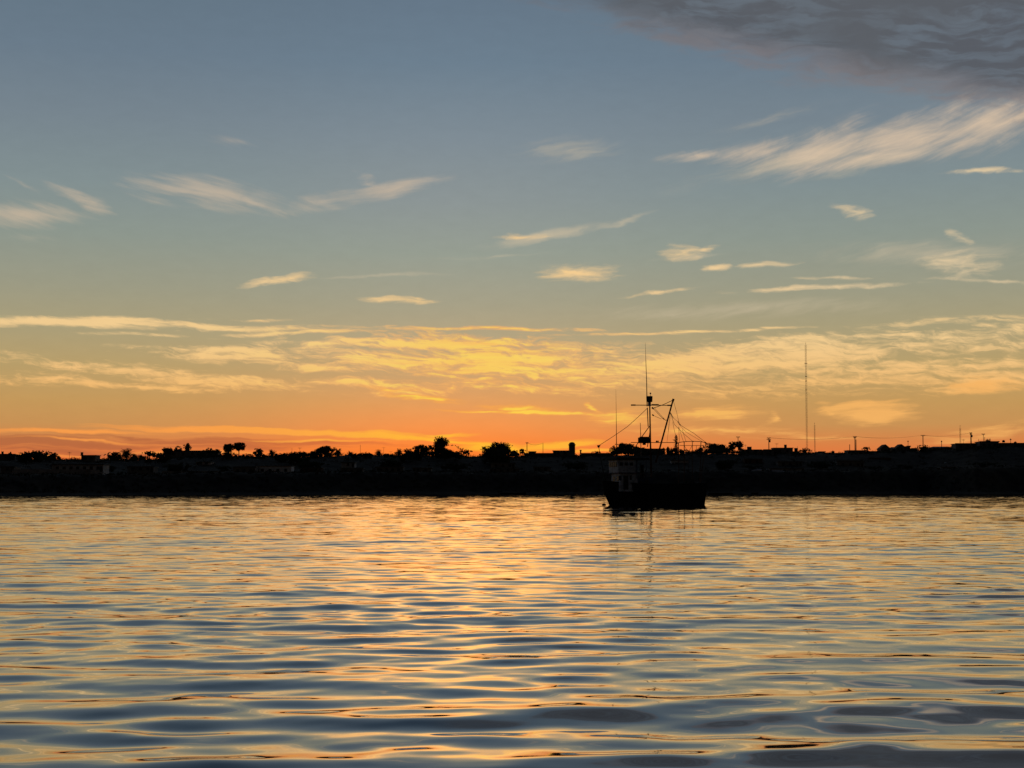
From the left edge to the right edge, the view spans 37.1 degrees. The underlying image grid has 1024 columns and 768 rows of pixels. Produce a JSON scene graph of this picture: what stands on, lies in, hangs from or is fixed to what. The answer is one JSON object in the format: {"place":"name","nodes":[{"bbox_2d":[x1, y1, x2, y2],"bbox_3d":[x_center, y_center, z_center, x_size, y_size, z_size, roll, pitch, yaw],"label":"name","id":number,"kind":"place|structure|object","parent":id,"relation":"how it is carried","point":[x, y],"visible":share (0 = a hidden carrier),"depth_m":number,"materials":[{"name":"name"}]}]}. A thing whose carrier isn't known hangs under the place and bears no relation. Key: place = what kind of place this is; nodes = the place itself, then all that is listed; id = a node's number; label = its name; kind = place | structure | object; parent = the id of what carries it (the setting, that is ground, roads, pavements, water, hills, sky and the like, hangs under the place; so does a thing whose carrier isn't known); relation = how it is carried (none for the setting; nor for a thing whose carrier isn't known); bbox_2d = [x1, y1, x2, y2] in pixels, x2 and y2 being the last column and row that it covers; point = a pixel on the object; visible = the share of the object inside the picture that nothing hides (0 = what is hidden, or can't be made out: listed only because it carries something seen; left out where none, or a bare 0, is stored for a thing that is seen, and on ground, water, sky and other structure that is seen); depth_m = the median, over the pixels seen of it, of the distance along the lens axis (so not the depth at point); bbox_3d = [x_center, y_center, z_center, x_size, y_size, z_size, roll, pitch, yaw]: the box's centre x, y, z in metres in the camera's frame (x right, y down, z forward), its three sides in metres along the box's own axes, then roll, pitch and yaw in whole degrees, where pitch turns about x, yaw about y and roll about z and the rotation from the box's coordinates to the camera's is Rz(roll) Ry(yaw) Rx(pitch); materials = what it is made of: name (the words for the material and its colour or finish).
{"place":"outdoors","nodes":[
{"label":"outdoors","id":0,"kind":"place"},
{"bbox_2d":[0,494,1023,767],"bbox_3d":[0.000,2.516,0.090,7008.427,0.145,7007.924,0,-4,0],"label":"water","id":1,"kind":"structure","parent":0,"point":[554,630],"depth_m":26.61,"materials":[{"name":"blue liquid"}]},
{"bbox_2d":[597,345,707,505],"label":"fishing boat","id":2,"kind":"object","parent":1,"relation":"on","point":[625,486],"visible":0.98,"depth_m":220.56,"materials":[{"name":"black paint"}]},
{"bbox_2d":[0,446,1023,494],"bbox_3d":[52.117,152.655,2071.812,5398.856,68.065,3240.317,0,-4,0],"label":"hill","id":3,"kind":"structure","parent":0,"point":[809,479],"depth_m":676.97,"materials":[{"name":"soil"}]},
{"bbox_2d":[0,451,20,459],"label":"house","id":4,"kind":"structure","parent":3,"relation":"on","point":[2,455],"depth_m":660.67,"materials":[{"name":"black"}]},
{"bbox_2d":[0,466,21,473],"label":"house","id":5,"kind":"structure","parent":3,"relation":"on","point":[6,469],"depth_m":587.73,"materials":[{"name":"black"}]},
{"bbox_2d":[15,451,35,462],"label":"broadleaf tree","id":6,"kind":"object","parent":3,"relation":"on","point":[25,456],"visible":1,"depth_m":646.26,"materials":[{"name":"black plant"}]},
{"bbox_2d":[26,450,48,461],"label":"broadleaf tree","id":7,"kind":"object","parent":3,"relation":"on","point":[40,456],"visible":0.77,"depth_m":656.31,"materials":[{"name":"black plant"}]},
{"bbox_2d":[44,450,57,459],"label":"broadleaf tree","id":8,"kind":"object","parent":3,"relation":"on","point":[50,455],"visible":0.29,"depth_m":674.61,"materials":[{"name":"black plant"}]},
{"bbox_2d":[12,469,90,474],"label":"garden wall","id":9,"kind":"structure","parent":3,"relation":"on","point":[57,471],"depth_m":588.80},
{"bbox_2d":[51,464,108,474],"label":"house","id":10,"kind":"structure","parent":3,"relation":"on","point":[95,469],"depth_m":600.67,"materials":[{"name":"paint"}]},
{"bbox_2d":[80,452,100,461],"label":"house","id":11,"kind":"structure","parent":3,"relation":"on","point":[92,458],"depth_m":672.08,"materials":[{"name":"black"}]},
{"bbox_2d":[105,451,123,459],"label":"broadleaf tree","id":12,"kind":"object","parent":3,"relation":"on","point":[116,455],"visible":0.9,"depth_m":696.58,"materials":[{"name":"black plant"}]},
{"bbox_2d":[118,448,133,459],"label":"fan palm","id":13,"kind":"object","parent":3,"relation":"on","point":[126,452],"visible":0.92,"depth_m":698.38,"materials":[{"name":"black plant"}]},
{"bbox_2d":[128,453,139,459],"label":"broadleaf tree","id":14,"kind":"object","parent":3,"relation":"on","point":[133,455],"visible":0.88,"depth_m":697.88,"materials":[{"name":"black plant"}]},
{"bbox_2d":[126,466,158,473],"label":"house","id":15,"kind":"structure","parent":3,"relation":"on","point":[144,469],"depth_m":626.65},
{"bbox_2d":[142,451,156,457],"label":"broadleaf tree","id":16,"kind":"object","parent":3,"relation":"on","point":[149,454],"visible":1,"depth_m":709.55,"materials":[{"name":"black plant"}]},
{"bbox_2d":[153,452,170,462],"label":"broadleaf tree","id":17,"kind":"object","parent":3,"relation":"on","point":[164,458],"visible":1,"depth_m":690.16,"materials":[{"name":"black plant"}]},
{"bbox_2d":[162,447,172,454],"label":"broadleaf tree","id":18,"kind":"object","parent":3,"relation":"on","point":[167,451],"visible":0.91,"depth_m":726.57,"materials":[{"name":"black plant"}]},
{"bbox_2d":[162,464,195,470],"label":"broadleaf tree","id":19,"kind":"object","parent":3,"relation":"on","point":[176,467],"visible":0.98,"depth_m":642.07,"materials":[{"name":"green plant"}]},
{"bbox_2d":[183,443,191,449],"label":"broadleaf tree","id":20,"kind":"object","parent":3,"relation":"on","point":[187,447],"visible":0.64,"depth_m":741.27,"materials":[{"name":"black plant"}]},
{"bbox_2d":[162,471,218,473],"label":"garden wall","id":21,"kind":"structure","parent":3,"relation":"on","point":[170,472],"depth_m":627.92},
{"bbox_2d":[170,450,221,458],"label":"house","id":22,"kind":"structure","parent":3,"relation":"on","point":[178,453],"depth_m":727.52,"materials":[{"name":"black"}]},
{"bbox_2d":[196,461,214,464],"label":"house","id":23,"kind":"structure","parent":3,"relation":"on","point":[203,463],"depth_m":679.63,"materials":[{"name":"paint"}]},
{"bbox_2d":[205,448,212,456],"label":"broadleaf tree","id":24,"kind":"object","parent":3,"relation":"on","point":[209,451],"visible":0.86,"depth_m":725.94,"materials":[{"name":"black plant"}]},
{"bbox_2d":[223,443,233,452],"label":"broadleaf tree","id":25,"kind":"object","parent":3,"relation":"on","point":[227,447],"visible":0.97,"depth_m":731.62,"materials":[{"name":"black plant"}]},
{"bbox_2d":[220,452,237,458],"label":"bush","id":26,"kind":"object","parent":3,"relation":"on","point":[227,455],"visible":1,"depth_m":707.12,"materials":[{"name":"black plant"}]},
{"bbox_2d":[232,442,245,454],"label":"broadleaf tree","id":27,"kind":"object","parent":3,"relation":"on","point":[238,447],"visible":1,"depth_m":732.00,"materials":[{"name":"black plant"}]},
{"bbox_2d":[232,466,258,472],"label":"house","id":28,"kind":"structure","parent":3,"relation":"on","point":[245,468],"depth_m":645.17,"materials":[{"name":"black"}]},
{"bbox_2d":[241,453,253,458],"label":"bush","id":29,"kind":"object","parent":3,"relation":"on","point":[246,456],"visible":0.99,"depth_m":716.50,"materials":[{"name":"black plant"}]},
{"bbox_2d":[253,448,262,456],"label":"broadleaf tree","id":30,"kind":"object","parent":3,"relation":"on","point":[258,452],"visible":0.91,"depth_m":734.03,"materials":[{"name":"black plant"}]},
{"bbox_2d":[256,466,294,472],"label":"house","id":31,"kind":"structure","parent":3,"relation":"on","point":[262,469],"depth_m":653.80,"materials":[{"name":"white paint"}]},
{"bbox_2d":[272,453,286,461],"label":"broadleaf tree","id":32,"kind":"object","parent":3,"relation":"on","point":[279,458],"visible":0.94,"depth_m":709.47,"materials":[{"name":"black plant"}]},
{"bbox_2d":[282,451,312,464],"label":"broadleaf tree","id":33,"kind":"object","parent":3,"relation":"on","point":[292,458],"visible":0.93,"depth_m":702.45,"materials":[{"name":"black plant"}]},
{"bbox_2d":[295,461,329,468],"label":"broadleaf tree","id":34,"kind":"object","parent":3,"relation":"on","point":[307,464],"visible":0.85,"depth_m":670.70,"materials":[{"name":"black plant"}]},
{"bbox_2d":[300,468,324,472],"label":"house","id":35,"kind":"structure","parent":3,"relation":"on","point":[304,470],"depth_m":664.04,"materials":[{"name":"brick"}]},
{"bbox_2d":[306,451,321,458],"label":"broadleaf tree","id":36,"kind":"object","parent":3,"relation":"on","point":[314,453],"visible":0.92,"depth_m":731.00,"materials":[{"name":"black plant"}]},
{"bbox_2d":[315,448,330,456],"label":"broadleaf tree","id":37,"kind":"object","parent":3,"relation":"on","point":[323,450],"visible":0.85,"depth_m":746.55,"materials":[{"name":"black plant"}]},
{"bbox_2d":[319,445,335,452],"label":"broadleaf tree","id":38,"kind":"object","parent":3,"relation":"on","point":[327,447],"visible":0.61,"depth_m":753.40,"materials":[{"name":"black plant"}]},
{"bbox_2d":[334,448,343,455],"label":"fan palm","id":39,"kind":"object","parent":3,"relation":"on","point":[337,451],"visible":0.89,"depth_m":749.01,"materials":[{"name":"black plant"}]},
{"bbox_2d":[341,462,355,467],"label":"house","id":40,"kind":"structure","parent":3,"relation":"on","point":[348,464],"depth_m":685.00,"materials":[{"name":"paint"}]},
{"bbox_2d":[340,468,364,471],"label":"house","id":41,"kind":"structure","parent":3,"relation":"on","point":[354,469],"depth_m":667.49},
{"bbox_2d":[349,453,360,457],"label":"bush","id":42,"kind":"object","parent":3,"relation":"on","point":[353,455],"visible":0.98,"depth_m":732.21,"materials":[{"name":"black plant"}]},
{"bbox_2d":[359,452,372,458],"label":"bush","id":43,"kind":"object","parent":3,"relation":"on","point":[363,455],"visible":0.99,"depth_m":732.46,"materials":[{"name":"black plant"}]},
{"bbox_2d":[376,467,404,471],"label":"house","id":44,"kind":"structure","parent":3,"relation":"on","point":[395,469],"depth_m":681.68,"materials":[{"name":"black"}]},
{"bbox_2d":[397,453,415,460],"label":"bush","id":45,"kind":"object","parent":3,"relation":"on","point":[404,456],"visible":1,"depth_m":724.72,"materials":[{"name":"black plant"}]},
{"bbox_2d":[403,448,415,455],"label":"broadleaf tree","id":46,"kind":"object","parent":3,"relation":"on","point":[407,451],"visible":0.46,"depth_m":764.74,"materials":[{"name":"black plant"}]},
{"bbox_2d":[410,451,424,459],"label":"bush","id":47,"kind":"object","parent":3,"relation":"on","point":[418,456],"visible":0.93,"depth_m":735.43,"materials":[{"name":"black plant"}]},
{"bbox_2d":[411,444,429,453],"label":"broadleaf tree","id":48,"kind":"object","parent":3,"relation":"on","point":[422,448],"visible":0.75,"depth_m":768.28,"materials":[{"name":"black plant"}]},
{"bbox_2d":[412,468,432,471],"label":"house","id":49,"kind":"structure","parent":3,"relation":"on","point":[424,469],"depth_m":681.02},
{"bbox_2d":[426,448,444,457],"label":"bush","id":50,"kind":"object","parent":3,"relation":"on","point":[437,455],"visible":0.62,"depth_m":745.58,"materials":[{"name":"black plant"}]},
{"bbox_2d":[433,436,449,450],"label":"broadleaf tree","id":51,"kind":"object","parent":3,"relation":"on","point":[441,441],"visible":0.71,"depth_m":769.64,"materials":[{"name":"black plant"}]},
{"bbox_2d":[426,443,463,460],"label":"broadleaf tree","id":52,"kind":"object","parent":3,"relation":"on","point":[443,451],"visible":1,"depth_m":736.54,"materials":[{"name":"black plant"}]},
{"bbox_2d":[436,463,469,470],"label":"broadleaf tree","id":53,"kind":"object","parent":3,"relation":"on","point":[451,466],"visible":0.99,"depth_m":695.33,"materials":[{"name":"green plant"}]},
{"bbox_2d":[460,449,472,454],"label":"broadleaf tree","id":54,"kind":"object","parent":3,"relation":"on","point":[466,452],"visible":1,"depth_m":774.27,"materials":[{"name":"black plant"}]},
{"bbox_2d":[480,445,497,453],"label":"broadleaf tree","id":55,"kind":"object","parent":3,"relation":"on","point":[484,448],"visible":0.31,"depth_m":778.20,"materials":[{"name":"black plant"}]},
{"bbox_2d":[491,441,498,449],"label":"broadleaf tree","id":56,"kind":"object","parent":3,"relation":"on","point":[496,444],"visible":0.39,"depth_m":782.71,"materials":[{"name":"black plant"}]},
{"bbox_2d":[479,447,517,463],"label":"bush","id":57,"kind":"object","parent":3,"relation":"on","point":[499,456],"visible":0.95,"depth_m":733.33,"materials":[{"name":"black plant"}]},
{"bbox_2d":[490,463,515,468],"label":"house","id":58,"kind":"structure","parent":3,"relation":"on","point":[504,465],"depth_m":720.01,"materials":[{"name":"black"}]},
{"bbox_2d":[496,442,510,454],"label":"broadleaf tree","id":59,"kind":"object","parent":3,"relation":"on","point":[502,445],"visible":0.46,"depth_m":779.91,"materials":[{"name":"black plant"}]},
{"bbox_2d":[489,469,519,472],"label":"house","id":60,"kind":"structure","parent":3,"relation":"on","point":[510,470],"depth_m":700.16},
{"bbox_2d":[0,445,1023,492],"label":"scrub","id":61,"kind":"object","parent":3,"relation":"on","point":[328,473],"visible":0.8,"depth_m":660.77,"materials":[{"name":"black plant"}]},
{"bbox_2d":[5,444,1020,462],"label":"thicket","id":62,"kind":"object","parent":3,"relation":"on","point":[639,450],"visible":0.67,"depth_m":775.37,"materials":[{"name":"black plant"}]},
{"bbox_2d":[524,453,552,455],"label":"house","id":63,"kind":"structure","parent":3,"relation":"on","point":[545,454],"depth_m":782.93,"materials":[{"name":"black"}]},
{"bbox_2d":[533,467,550,470],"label":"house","id":64,"kind":"structure","parent":3,"relation":"on","point":[542,468],"depth_m":711.31,"materials":[{"name":"black"}]},
{"bbox_2d":[553,450,568,456],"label":"house","id":65,"kind":"structure","parent":3,"relation":"on","point":[561,452],"depth_m":780.39,"materials":[{"name":"black"}]},
{"bbox_2d":[568,442,575,456],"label":"water tower","id":66,"kind":"structure","parent":3,"relation":"on","point":[571,448],"depth_m":778.45,"materials":[{"name":"black"}]},
{"bbox_2d":[562,462,592,470],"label":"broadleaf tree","id":67,"kind":"object","parent":3,"relation":"on","point":[577,466],"visible":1,"depth_m":712.93,"materials":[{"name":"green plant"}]},
{"bbox_2d":[581,453,614,455],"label":"house","id":68,"kind":"structure","parent":3,"relation":"on","point":[590,454],"depth_m":789.83,"materials":[{"name":"black"}]},
{"bbox_2d":[609,446,623,454],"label":"broadleaf tree","id":69,"kind":"object","parent":3,"relation":"on","point":[614,449],"visible":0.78,"depth_m":791.99,"materials":[{"name":"black plant"}]},
{"bbox_2d":[610,443,633,454],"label":"broadleaf tree","id":70,"kind":"object","parent":3,"relation":"on","point":[623,445],"visible":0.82,"depth_m":796.45,"materials":[{"name":"black plant"}]},
{"bbox_2d":[626,446,639,454],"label":"broadleaf tree","id":71,"kind":"object","parent":3,"relation":"on","point":[630,449],"visible":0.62,"depth_m":792.92,"materials":[{"name":"black plant"}]},
{"bbox_2d":[635,448,663,455],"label":"house","id":72,"kind":"structure","parent":3,"relation":"on","point":[653,450],"depth_m":792.17,"materials":[{"name":"black"}]},
{"bbox_2d":[666,448,681,454],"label":"bush","id":73,"kind":"object","parent":3,"relation":"on","point":[672,450],"visible":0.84,"depth_m":787.52,"materials":[{"name":"black plant"}]},
{"bbox_2d":[673,435,679,452],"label":"cypress tree","id":74,"kind":"object","parent":3,"relation":"on","point":[676,442],"visible":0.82,"depth_m":795.36,"materials":[{"name":"black plant"}]},
{"bbox_2d":[669,460,688,463],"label":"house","id":75,"kind":"structure","parent":3,"relation":"on","point":[676,461],"depth_m":745.12,"materials":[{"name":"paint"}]},
{"bbox_2d":[704,443,718,452],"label":"broadleaf tree","id":76,"kind":"object","parent":3,"relation":"on","point":[713,445],"visible":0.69,"depth_m":797.72,"materials":[{"name":"black plant"}]},
{"bbox_2d":[715,444,728,453],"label":"broadleaf tree","id":77,"kind":"object","parent":3,"relation":"on","point":[720,446],"visible":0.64,"depth_m":796.27,"materials":[{"name":"black plant"}]},
{"bbox_2d":[709,460,738,468],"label":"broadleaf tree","id":78,"kind":"object","parent":3,"relation":"on","point":[719,464],"visible":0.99,"depth_m":719.38,"materials":[{"name":"black plant"}]},
{"bbox_2d":[728,441,736,449],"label":"broadleaf tree","id":79,"kind":"object","parent":3,"relation":"on","point":[732,445],"visible":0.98,"depth_m":795.45,"materials":[{"name":"black plant"}]},
{"bbox_2d":[735,441,743,449],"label":"broadleaf tree","id":80,"kind":"object","parent":3,"relation":"on","point":[739,444],"visible":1,"depth_m":796.01,"materials":[{"name":"black plant"}]},
{"bbox_2d":[740,447,761,453],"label":"house","id":81,"kind":"structure","parent":3,"relation":"on","point":[748,450],"depth_m":795.03,"materials":[{"name":"black"}]},
{"bbox_2d":[742,459,762,462],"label":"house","id":82,"kind":"structure","parent":3,"relation":"on","point":[752,460],"depth_m":748.88,"materials":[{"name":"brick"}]},
{"bbox_2d":[761,449,776,454],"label":"house","id":83,"kind":"structure","parent":3,"relation":"on","point":[765,451],"depth_m":792.30,"materials":[{"name":"black"}]},
{"bbox_2d":[771,445,792,453],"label":"house","id":84,"kind":"structure","parent":3,"relation":"on","point":[785,449],"depth_m":797.28,"materials":[{"name":"black"}]},
{"bbox_2d":[767,468,803,470],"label":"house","id":85,"kind":"structure","parent":3,"relation":"on","point":[782,469],"depth_m":716.88,"materials":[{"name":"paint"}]},
{"bbox_2d":[775,461,802,465],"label":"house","id":86,"kind":"structure","parent":3,"relation":"on","point":[781,463],"depth_m":741.31,"materials":[{"name":"black"}]},
{"bbox_2d":[804,345,807,447],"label":"radio mast","id":87,"kind":"object","parent":3,"relation":"on","point":[805,395],"visible":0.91,"depth_m":965.43,"materials":[{"name":"black metal"}]},
{"bbox_2d":[801,448,811,453],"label":"bush","id":88,"kind":"object","parent":3,"relation":"on","point":[805,450],"visible":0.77,"depth_m":807.41,"materials":[{"name":"black plant"}]},
{"bbox_2d":[833,460,864,466],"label":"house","id":89,"kind":"structure","parent":3,"relation":"on","point":[851,462],"depth_m":745.50,"materials":[{"name":"black"}]},
{"bbox_2d":[844,450,866,453],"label":"house","id":90,"kind":"structure","parent":3,"relation":"on","point":[855,451],"depth_m":802.43,"materials":[{"name":"black"}]},
{"bbox_2d":[877,444,890,451],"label":"house","id":91,"kind":"structure","parent":3,"relation":"on","point":[884,447],"depth_m":819.85,"materials":[{"name":"tile"}]},
{"bbox_2d":[894,444,907,450],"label":"house","id":92,"kind":"structure","parent":3,"relation":"on","point":[898,447],"depth_m":826.86,"materials":[{"name":"tile"}]},
{"bbox_2d":[917,445,927,451],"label":"broadleaf tree","id":93,"kind":"object","parent":3,"relation":"on","point":[923,448],"visible":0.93,"depth_m":824.40,"materials":[{"name":"black plant"}]},
{"bbox_2d":[926,447,944,450],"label":"house","id":94,"kind":"structure","parent":3,"relation":"on","point":[934,448],"depth_m":818.93,"materials":[{"name":"black"}]},
{"bbox_2d":[950,443,975,450],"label":"house","id":95,"kind":"structure","parent":3,"relation":"on","point":[960,445],"depth_m":796.46,"materials":[{"name":"black"}]},
{"bbox_2d":[974,441,999,447],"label":"house","id":96,"kind":"structure","parent":3,"relation":"on","point":[986,444],"depth_m":789.96,"materials":[{"name":"black"}]},
{"bbox_2d":[999,443,1023,446],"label":"house","id":97,"kind":"structure","parent":3,"relation":"on","point":[1012,444],"depth_m":805.44,"materials":[{"name":"black"}]},
{"bbox_2d":[0,0,1023,459],"label":"sky","id":98,"kind":"structure","parent":0,"point":[283,226],"materials":[{"name":"blue"}]}
]}

